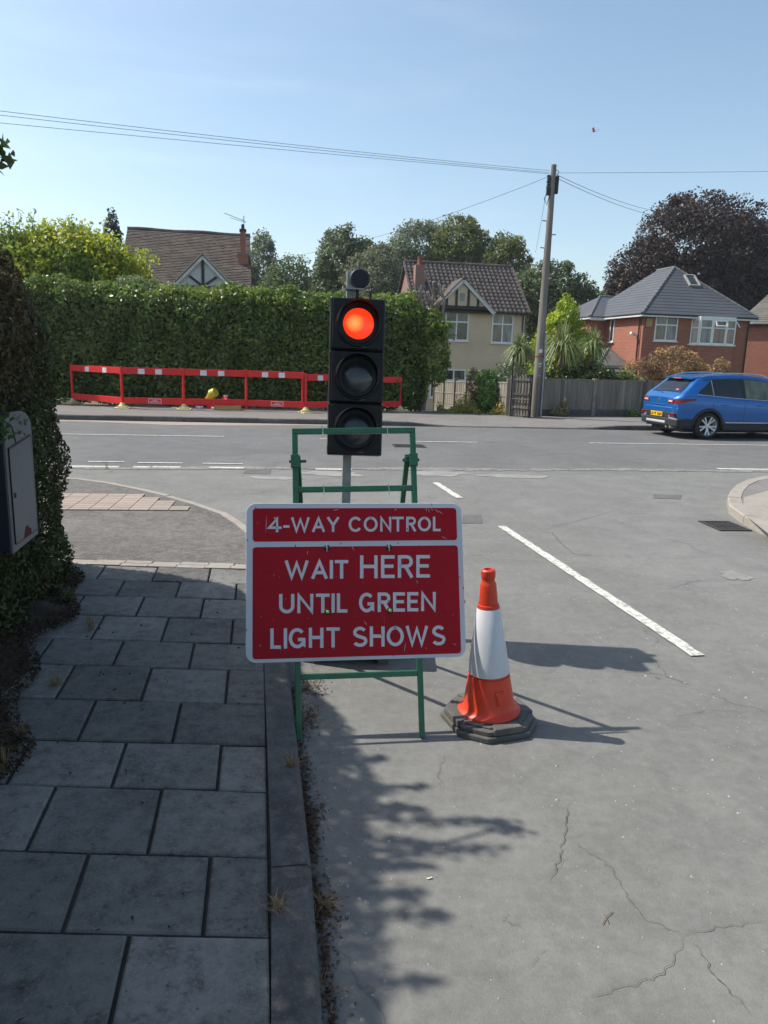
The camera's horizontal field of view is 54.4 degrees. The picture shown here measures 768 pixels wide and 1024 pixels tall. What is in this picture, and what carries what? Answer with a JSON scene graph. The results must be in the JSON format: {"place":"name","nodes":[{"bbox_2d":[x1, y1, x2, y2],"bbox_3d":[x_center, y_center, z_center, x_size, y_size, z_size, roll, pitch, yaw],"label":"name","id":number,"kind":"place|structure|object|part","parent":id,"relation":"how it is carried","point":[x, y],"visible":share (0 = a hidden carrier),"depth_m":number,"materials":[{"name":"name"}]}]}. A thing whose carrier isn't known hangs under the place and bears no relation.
{"place":"outdoors","nodes":[
{"label":"outdoors","id":0,"kind":"place"},
{"bbox_2d":[39,477,245,563],"bbox_3d":[-15.439,-0.385,7.811,29.112,0.138,4.140,2,12,0],"label":"footway apron","id":1,"kind":"object","parent":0,"point":[102,520],"visible":0.61,"depth_m":7.14,"materials":[{"name":"grey concrete"}]},
{"bbox_2d":[0,559,322,1023],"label":"footway","id":2,"kind":"structure","parent":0,"point":[86,853],"depth_m":2.58,"materials":[{"name":"stone"}]},
{"bbox_2d":[0,746,14,768],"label":"grass tuft","id":3,"kind":"object","parent":2,"relation":"on","point":[3,755],"visible":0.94,"depth_m":2.88,"materials":[{"name":"green plant"}]},
{"bbox_2d":[3,718,33,738],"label":"grass tuft","id":4,"kind":"object","parent":2,"relation":"on","point":[21,728],"visible":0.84,"depth_m":3.10,"materials":[{"name":"green plant"}]},
{"bbox_2d":[0,411,37,553],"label":"cabinet","id":5,"kind":"object","parent":2,"relation":"on","point":[18,520],"visible":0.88,"depth_m":3.86,"materials":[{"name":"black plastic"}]},
{"label":"door","id":6,"kind":"part","parent":5,"relation":"part of","materials":[{"name":"grey metal"}]},
{"bbox_2d":[0,562,76,762],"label":"hedge bed","id":7,"kind":"object","parent":2,"relation":"on","point":[40,605],"visible":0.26,"depth_m":4.18,"materials":[{"name":"soil"}]},
{"bbox_2d":[0,135,16,175],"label":"tree","id":8,"kind":"object","parent":7,"relation":"on","point":[9,160],"visible":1,"depth_m":2.79,"materials":[{"name":"green plant"}]},
{"bbox_2d":[0,240,74,646],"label":"hedge","id":9,"kind":"object","parent":7,"relation":"on","point":[25,567],"visible":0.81,"depth_m":4.53,"materials":[{"name":"green plant"}]},
{"bbox_2d":[0,405,27,443],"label":"ivy sprig","id":10,"kind":"object","parent":9,"relation":"hanging from","point":[4,431],"visible":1,"depth_m":3.61,"materials":[{"name":"green plant"}]},
{"bbox_2d":[58,584,77,601],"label":"grass tuft","id":11,"kind":"object","parent":7,"relation":"on","point":[69,596],"visible":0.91,"depth_m":4.78,"materials":[{"name":"green plant"}]},
{"bbox_2d":[40,664,74,686],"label":"grass tuft","id":12,"kind":"object","parent":2,"relation":"on","point":[56,681],"visible":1,"depth_m":3.59,"materials":[{"name":"plant"}]},
{"bbox_2d":[74,614,104,629],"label":"grass tuft","id":13,"kind":"object","parent":2,"relation":"on","point":[90,623],"visible":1,"depth_m":4.32,"materials":[{"name":"green plant"}]},
{"bbox_2d":[0,561,245,1022],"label":"fallen leaves","id":14,"kind":"object","parent":2,"relation":"on","point":[21,685],"visible":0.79,"depth_m":3.73,"materials":[{"name":"brown plant"}]},
{"bbox_2d":[260,887,289,915],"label":"grass tuft","id":15,"kind":"object","parent":2,"relation":"on","point":[277,902],"visible":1,"depth_m":2.19,"materials":[{"name":"plant"}]},
{"bbox_2d":[273,750,305,767],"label":"grass tuft","id":16,"kind":"object","parent":2,"relation":"on","point":[291,760],"visible":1,"depth_m":2.96,"materials":[{"name":"plant"}]},
{"bbox_2d":[125,213,250,406],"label":"house","id":17,"kind":"structure","parent":0,"point":[197,258],"depth_m":37.10,"materials":[{"name":"brown tile"}]},
{"bbox_2d":[55,372,585,427],"bbox_3d":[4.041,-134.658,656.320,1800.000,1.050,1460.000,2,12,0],"label":"ground","id":18,"kind":"structure","parent":0,"point":[92,403],"depth_m":35.51,"materials":[{"name":"grey asphalt"}]},
{"bbox_2d":[0,208,160,401],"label":"shrub","id":19,"kind":"object","parent":18,"relation":"on","point":[89,257],"visible":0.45,"depth_m":23.40,"materials":[{"name":"green plant"}]},
{"bbox_2d":[61,364,120,403],"bbox_3d":[-8.010,-3.482,20.555,2.344,1.110,0.470,9,14,32],"label":"barrier","id":20,"kind":"object","parent":18,"relation":"on","point":[89,397],"visible":1,"depth_m":20.59,"materials":[{"name":"red plastic"}]},
{"bbox_2d":[103,207,123,404],"bbox_3d":[-11.455,-8.559,32.056,1.998,8.492,2.088,2,12,0],"label":"conifer","id":21,"kind":"object","parent":18,"relation":"on","point":[110,225],"visible":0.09,"depth_m":31.17,"materials":[{"name":"green plant"}]},
{"bbox_2d":[110,274,205,305],"bbox_3d":[-6.338,-5.129,23.037,4.362,4.163,2.042,2,12,0],"label":"shrub","id":22,"kind":"object","parent":18,"relation":"on","point":[148,283],"visible":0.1,"depth_m":22.48,"materials":[{"name":"green plant"}]},
{"bbox_2d":[12,272,429,410],"bbox_3d":[-6.507,-4.996,21.989,16.128,3.846,2.978,0,12,-8],"label":"hedge","id":23,"kind":"object","parent":18,"relation":"on","point":[225,326],"visible":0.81,"depth_m":21.30,"materials":[{"name":"green plant"}]},
{"bbox_2d":[250,227,278,288],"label":"tree","id":24,"kind":"object","parent":18,"relation":"on","point":[261,244],"visible":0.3,"depth_m":54.73,"materials":[{"name":"green plant"}]},
{"bbox_2d":[257,252,311,304],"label":"tree","id":25,"kind":"object","parent":18,"relation":"on","point":[277,277],"visible":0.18,"depth_m":53.09,"materials":[{"name":"green plant"}]},
{"bbox_2d":[306,221,379,307],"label":"tree","id":26,"kind":"object","parent":18,"relation":"on","point":[328,271],"visible":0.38,"depth_m":51.62,"materials":[{"name":"green plant"}]},
{"bbox_2d":[338,241,402,296],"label":"tree","id":27,"kind":"object","parent":18,"relation":"on","point":[378,282],"visible":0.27,"depth_m":48.97,"materials":[{"name":"green plant"}]},
{"bbox_2d":[382,218,452,280],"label":"tree","id":28,"kind":"object","parent":18,"relation":"on","point":[408,249],"visible":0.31,"depth_m":56.06,"materials":[{"name":"green plant"}]},
{"bbox_2d":[393,299,456,410],"bbox_3d":[1.040,-4.676,22.440,2.205,3.453,1.514,2,12,0],"label":"shrub","id":29,"kind":"object","parent":18,"relation":"on","point":[434,329],"visible":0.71,"depth_m":22.10,"materials":[{"name":"green plant"}]},
{"bbox_2d":[413,271,451,410],"bbox_3d":[1.371,-5.090,22.494,1.250,4.067,0.739,2,12,0],"label":"pruned shrub","id":30,"kind":"object","parent":18,"relation":"on","point":[442,299],"visible":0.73,"depth_m":22.22,"materials":[{"name":"green plant"}]},
{"bbox_2d":[422,212,507,264],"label":"tree","id":31,"kind":"object","parent":18,"relation":"on","point":[458,247],"visible":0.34,"depth_m":54.96,"materials":[{"name":"green plant"}]},
{"bbox_2d":[432,378,510,415],"bbox_3d":[2.708,-3.721,24.490,0.136,1.520,6.386,-2,12,-16],"label":"fence","id":32,"kind":"object","parent":18,"relation":"on","point":[446,393],"visible":0.48,"depth_m":25.28,"materials":[{"name":"wood"}]},
{"bbox_2d":[436,391,508,414],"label":"fence weeds","id":33,"kind":"object","parent":18,"relation":"on","point":[459,406],"visible":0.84,"depth_m":22.20,"materials":[{"name":"green plant"}]},
{"bbox_2d":[466,367,479,405],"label":"shrub","id":34,"kind":"object","parent":18,"relation":"on","point":[471,377],"visible":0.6,"depth_m":22.63,"materials":[{"name":"green plant"}]},
{"bbox_2d":[474,368,502,412],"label":"shrub","id":35,"kind":"object","parent":18,"relation":"on","point":[486,399],"visible":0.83,"depth_m":22.14,"materials":[{"name":"green plant"}]},
{"bbox_2d":[467,358,525,393],"bbox_3d":[3.872,-3.896,24.221,2.371,2.165,1.266,2,12,0],"label":"shrub","id":36,"kind":"object","parent":18,"relation":"on","point":[502,373],"visible":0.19,"depth_m":23.94,"materials":[{"name":"green plant"}]},
{"bbox_2d":[470,229,534,278],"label":"tree","id":37,"kind":"object","parent":18,"relation":"on","point":[511,250],"visible":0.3,"depth_m":54.32,"materials":[{"name":"green plant"}]},
{"bbox_2d":[500,331,534,375],"bbox_3d":[4.618,-4.477,25.571,1.519,3.397,1.482,-9,16,-43],"label":"palm","id":38,"kind":"object","parent":18,"relation":"on","point":[519,354],"visible":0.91,"depth_m":25.22,"materials":[{"name":"green plant"}]},
{"bbox_2d":[528,318,589,378],"bbox_3d":[5.760,-4.555,24.544,2.044,3.635,2.092,2,12,0],"label":"palm","id":39,"kind":"object","parent":18,"relation":"on","point":[563,340],"visible":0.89,"depth_m":24.17,"materials":[{"name":"green plant"}]},
{"bbox_2d":[549,397,569,416],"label":"weed","id":40,"kind":"object","parent":18,"relation":"on","point":[560,410],"visible":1,"depth_m":21.73,"materials":[{"name":"green plant"}]},
{"bbox_2d":[515,258,608,373],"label":"tree","id":41,"kind":"object","parent":18,"relation":"on","point":[577,290],"visible":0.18,"depth_m":47.22,"materials":[{"name":"green plant"}]},
{"bbox_2d":[524,293,604,379],"bbox_3d":[6.530,-5.416,26.945,2.854,4.849,2.180,2,12,0],"label":"conifer","id":42,"kind":"object","parent":18,"relation":"on","point":[571,315],"visible":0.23,"depth_m":26.54,"materials":[{"name":"green plant"}]},
{"bbox_2d":[542,356,621,379],"bbox_3d":[6.153,-4.049,24.131,3.212,2.038,1.679,2,12,0],"label":"shrub","id":43,"kind":"object","parent":18,"relation":"on","point":[588,369],"visible":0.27,"depth_m":23.94,"materials":[{"name":"green plant"}]},
{"bbox_2d":[572,327,612,367],"bbox_3d":[6.849,-4.524,24.983,1.538,3.460,1.531,8,13,27],"label":"palm","id":44,"kind":"object","parent":18,"relation":"on","point":[591,344],"visible":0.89,"depth_m":24.61,"materials":[{"name":"green plant"}]},
{"bbox_2d":[540,378,662,416],"bbox_3d":[9.653,-3.483,23.637,10.980,1.330,0.110,-3,13,-20],"label":"fence","id":45,"kind":"object","parent":18,"relation":"on","point":[588,397],"visible":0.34,"depth_m":22.38,"materials":[{"name":"grey wood"}]},
{"bbox_2d":[618,370,645,379],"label":"shrub","id":46,"kind":"object","parent":18,"relation":"on","point":[628,376],"visible":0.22,"depth_m":25.05,"materials":[{"name":"green plant"}]},
{"bbox_2d":[626,409,642,416],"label":"weed","id":47,"kind":"object","parent":18,"relation":"on","point":[637,413],"visible":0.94,"depth_m":22.65,"materials":[{"name":"green plant"}]},
{"bbox_2d":[618,345,731,380],"bbox_3d":[10.376,-4.603,26.962,4.346,2.814,1.572,2,12,0],"label":"shrub","id":48,"kind":"object","parent":18,"relation":"on","point":[648,370],"visible":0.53,"depth_m":26.69,"materials":[{"name":"brown plant"}]},
{"bbox_2d":[601,186,767,310],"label":"copper beech","id":49,"kind":"object","parent":18,"relation":"on","point":[730,261],"visible":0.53,"depth_m":54.65,"materials":[{"name":"purple plant"}]},
{"bbox_2d":[36,404,659,430],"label":"footway","id":50,"kind":"structure","parent":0,"point":[170,414],"depth_m":19.47,"materials":[{"name":"concrete"}]},
{"bbox_2d":[113,366,182,408],"bbox_3d":[-6.321,-3.319,20.018,1.762,1.110,0.470,0,12,-9],"label":"barrier","id":51,"kind":"object","parent":50,"relation":"on","point":[153,371],"visible":1,"depth_m":20.00,"materials":[{"name":"red plastic"}]},
{"bbox_2d":[175,368,244,409],"bbox_3d":[-4.711,-3.327,20.288,1.833,1.110,0.470,0,12,-10],"label":"barrier","id":52,"kind":"object","parent":50,"relation":"on","point":[210,372],"visible":1,"depth_m":20.27,"materials":[{"name":"red plastic"}]},
{"bbox_2d":[205,388,218,408],"bbox_3d":[-4.798,-3.162,20.744,0.403,0.574,0.277,5,12,17],"label":"road lamp","id":53,"kind":"object","parent":50,"relation":"on","point":[213,393],"visible":0.59,"depth_m":20.65,"materials":[{"name":"plastic"}]},
{"bbox_2d":[245,370,304,409],"bbox_3d":[-2.991,-3.314,20.399,1.657,1.080,0.083,3,12,4],"label":"barrier","id":54,"kind":"object","parent":50,"relation":"on","point":[279,374],"visible":1,"depth_m":20.36,"materials":[{"name":"red plastic"}]},
{"bbox_2d":[295,373,327,413],"bbox_3d":[-1.674,-3.291,20.674,1.537,1.060,0.470,-7,15,-37],"label":"barrier","id":55,"kind":"object","parent":50,"relation":"on","point":[315,377],"visible":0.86,"depth_m":20.43,"materials":[{"name":"red plastic"}]},
{"bbox_2d":[381,377,409,411],"bbox_3d":[-0.274,-3.417,21.578,2.151,1.020,0.470,-5,13,-28],"label":"barrier","id":56,"kind":"object","parent":50,"relation":"on","point":[397,404],"visible":0.35,"depth_m":21.89,"materials":[{"name":"red plastic"}]},
{"bbox_2d":[509,355,531,417],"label":"gate","id":57,"kind":"structure","parent":50,"relation":"on","point":[520,395],"depth_m":21.03,"materials":[{"name":"grey wood"}]},
{"bbox_2d":[523,374,532,416],"bbox_3d":[4.080,-3.269,21.102,0.180,1.220,0.160,2,12,0],"label":"gate post","id":58,"kind":"object","parent":50,"relation":"on","point":[531,375],"visible":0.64,"depth_m":21.02,"materials":[{"name":"wood"}]},
{"bbox_2d":[531,164,558,416],"bbox_3d":[4.442,-5.951,20.734,0.375,6.881,0.269,8,13,26],"label":"telegraph pole","id":59,"kind":"object","parent":50,"relation":"on","point":[552,182],"visible":0.97,"depth_m":20.71,"materials":[{"name":"brown wood"}]},
{"bbox_2d":[1,115,548,172],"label":"overhead wire","id":60,"kind":"object","parent":59,"relation":"attached to","point":[255,143],"visible":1,"depth_m":15.61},
{"bbox_2d":[2,111,548,170],"bbox_3d":[-4.432,-7.452,14.318,21.404,1.551,0.008,-6,14,-34],"label":"overhead wire","id":61,"kind":"object","parent":59,"relation":"attached to","point":[256,140],"visible":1,"depth_m":15.37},
{"bbox_2d":[4,123,546,173],"bbox_3d":[-4.833,-7.622,15.102,21.244,1.404,0.008,-5,13,-29],"label":"overhead wire","id":62,"kind":"object","parent":59,"relation":"attached to","point":[258,147],"visible":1,"depth_m":16.13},
{"bbox_2d":[262,177,546,260],"bbox_3d":[-0.569,-9.953,26.301,0.011,1.026,16.004,-8,15,-38],"label":"overhead wire","id":63,"kind":"object","parent":59,"relation":"attached to","point":[417,224],"visible":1,"depth_m":23.95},
{"bbox_2d":[556,174,666,212],"bbox_3d":[10.149,-12.443,29.802,0.013,2.950,23.139,8,13,27],"label":"overhead wire","id":64,"kind":"object","parent":59,"relation":"attached to","point":[606,196],"visible":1,"depth_m":24.88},
{"bbox_2d":[559,179,676,218],"bbox_3d":[9.903,-12.088,29.366,0.013,2.580,22.035,8,13,27],"label":"overhead wire","id":65,"kind":"object","parent":59,"relation":"attached to","point":[609,201],"visible":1,"depth_m":25.07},
{"bbox_2d":[625,171,767,172],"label":"overhead wire","id":66,"kind":"object","parent":59,"relation":"attached to","point":[676,172],"visible":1,"depth_m":20.92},
{"bbox_2d":[0,0,767,300],"label":"sky","id":67,"kind":"structure","parent":0,"point":[679,86],"materials":[{"name":"blue"}]},
{"bbox_2d":[36,420,767,471],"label":"road","id":68,"kind":"structure","parent":0,"point":[185,445],"depth_m":14.20,"materials":[{"name":"grey asphalt"}]},
{"bbox_2d":[392,444,426,447],"bbox_3d":[0.488,-1.279,14.546,0.620,0.032,0.420,0,12,-7],"label":"storm drain","id":69,"kind":"object","parent":68,"relation":"on","point":[408,445],"visible":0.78,"depth_m":14.52,"materials":[{"name":"metal"}]},
{"bbox_2d":[641,372,767,438],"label":"parked car","id":70,"kind":"object","parent":68,"relation":"on","point":[708,406],"visible":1,"depth_m":17.66,"materials":[{"name":"blue paint"}]},
{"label":"rear window","id":71,"kind":"part","parent":70,"relation":"part of","materials":[{"name":"grey glass"}]},
{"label":"side window","id":72,"kind":"part","parent":70,"relation":"part of","materials":[{"name":"black glass"}]},
{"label":"side window","id":73,"kind":"part","parent":70,"relation":"part of","materials":[{"name":"black glass"}]},
{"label":"side window","id":74,"kind":"part","parent":70,"relation":"part of","materials":[{"name":"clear glass"}]},
{"bbox_2d":[42,461,767,1023],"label":"side road","id":75,"kind":"structure","parent":0,"point":[558,535],"depth_m":3.13,"materials":[{"name":"grey asphalt"}]},
{"bbox_2d":[291,680,356,1023],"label":"leaf litter","id":76,"kind":"object","parent":75,"relation":"on","point":[325,952],"visible":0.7,"depth_m":2.56,"materials":[{"name":"brown plant"}]},
{"bbox_2d":[313,888,353,914],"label":"grass tuft","id":77,"kind":"object","parent":75,"relation":"on","point":[321,903],"visible":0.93,"depth_m":2.35,"materials":[{"name":"green plant"}]},
{"bbox_2d":[320,964,369,1005],"bbox_3d":[-0.164,1.285,2.023,0.225,0.050,0.175,-1,12,-12],"label":"grass tuft","id":78,"kind":"object","parent":75,"relation":"on","point":[333,986],"visible":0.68,"depth_m":2.03,"materials":[{"name":"plant"}]},
{"bbox_2d":[305,268,387,664],"bbox_3d":[-0.184,-0.301,4.351,0.528,2.296,0.569,1,3,-6],"label":"traffic light","id":79,"kind":"object","parent":75,"relation":"on","point":[356,359],"visible":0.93,"depth_m":4.36,"materials":[{"name":"black plastic"}]},
{"bbox_2d":[246,426,465,740],"bbox_3d":[-0.161,0.366,3.917,1.004,1.441,1.086,-1,-7,-4],"label":"road sign","id":80,"kind":"object","parent":75,"relation":"on","point":[344,581],"visible":0.98,"depth_m":3.41,"materials":[{"name":"red metal"}]},
{"bbox_2d":[440,567,536,743],"bbox_3d":[0.511,0.633,3.510,0.410,0.758,0.410,-3,13,-20],"label":"traffic cone","id":81,"kind":"object","parent":75,"relation":"on","point":[486,707],"visible":1,"depth_m":3.45,"materials":[{"name":"orange plastic"}]},
{"bbox_2d":[301,556,765,1022],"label":"grit","id":82,"kind":"object","parent":75,"relation":"on","point":[355,962],"visible":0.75,"depth_m":2.76,"materials":[{"name":"grey gravel"}]},
{"bbox_2d":[698,521,751,530],"bbox_3d":[3.697,0.160,8.111,0.360,0.032,0.460,1,12,-6],"label":"storm drain","id":83,"kind":"object","parent":75,"relation":"on","point":[724,526],"visible":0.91,"depth_m":8.09,"materials":[{"name":"metal"}]},
{"bbox_2d":[397,255,530,411],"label":"house","id":84,"kind":"structure","parent":0,"point":[486,309],"depth_m":37.18,"materials":[{"name":"beige brick"}]},
{"bbox_2d":[428,369,465,398],"bbox_3d":[3.176,-6.376,37.210,1.920,1.470,0.150,0,12,-9],"label":"window","id":85,"kind":"structure","parent":84,"relation":"in","point":[460,374],"depth_m":37.19,"materials":[{"name":"white plastic"}]},
{"bbox_2d":[436,312,468,341],"bbox_3d":[3.292,-9.097,36.647,1.890,1.430,0.150,0,12,-9],"label":"window","id":86,"kind":"structure","parent":84,"relation":"in","point":[460,321],"depth_m":36.72,"materials":[{"name":"glass"}]},
{"bbox_2d":[489,314,513,344],"bbox_3d":[5.874,-9.075,37.061,1.220,1.450,0.150,0,12,-9],"label":"window","id":87,"kind":"structure","parent":84,"relation":"in","point":[502,325],"depth_m":37.08,"materials":[{"name":"glass"}]},
{"bbox_2d":[553,266,759,409],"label":"house","id":88,"kind":"structure","parent":0,"point":[667,306],"depth_m":37.66,"materials":[{"name":"red brick"}]},
{"bbox_2d":[607,319,614,342],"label":"window","id":89,"kind":"structure","parent":88,"relation":"in","point":[612,323],"depth_m":39.84,"materials":[{"name":"white plastic"}]},
{"bbox_2d":[652,317,678,341],"bbox_3d":[14.007,-9.077,37.066,1.350,1.250,0.150,-1,12,-11],"label":"window","id":90,"kind":"structure","parent":88,"relation":"in","point":[665,330],"depth_m":37.08,"materials":[{"name":"glass"}]},
{"bbox_2d":[687,319,700,344],"bbox_3d":[15.487,-8.973,37.199,0.150,1.270,0.565,-9,16,-42],"label":"window","id":91,"kind":"structure","parent":88,"relation":"in","point":[695,324],"depth_m":37.21,"materials":[{"name":"white plastic"}]},
{"bbox_2d":[697,319,713,344],"bbox_3d":[15.967,-8.921,37.017,0.746,1.270,0.150,2,12,3],"label":"window","id":92,"kind":"structure","parent":88,"relation":"in","point":[706,325],"depth_m":37.03,"materials":[{"name":"glass"}]},
{"bbox_2d":[711,319,727,345],"bbox_3d":[16.670,-8.899,37.012,0.871,1.270,0.291,-1,12,-11],"label":"window","id":93,"kind":"structure","parent":88,"relation":"in","point":[720,326],"depth_m":37.09,"materials":[{"name":"glass"}]},
{"bbox_2d":[725,320,736,345],"bbox_3d":[17.310,-8.936,37.281,0.746,1.270,0.150,-4,13,-25],"label":"window","id":94,"kind":"structure","parent":88,"relation":"in","point":[731,329],"depth_m":37.30,"materials":[{"name":"glass"}]},
{"bbox_2d":[727,476,767,536],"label":"corner footway","id":95,"kind":"structure","parent":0,"point":[747,503],"depth_m":8.94,"materials":[{"name":"grey concrete"}]},
{"bbox_2d":[744,295,767,379],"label":"house","id":96,"kind":"structure","parent":0,"point":[756,360],"depth_m":45.23,"materials":[{"name":"red brick"}]}
]}

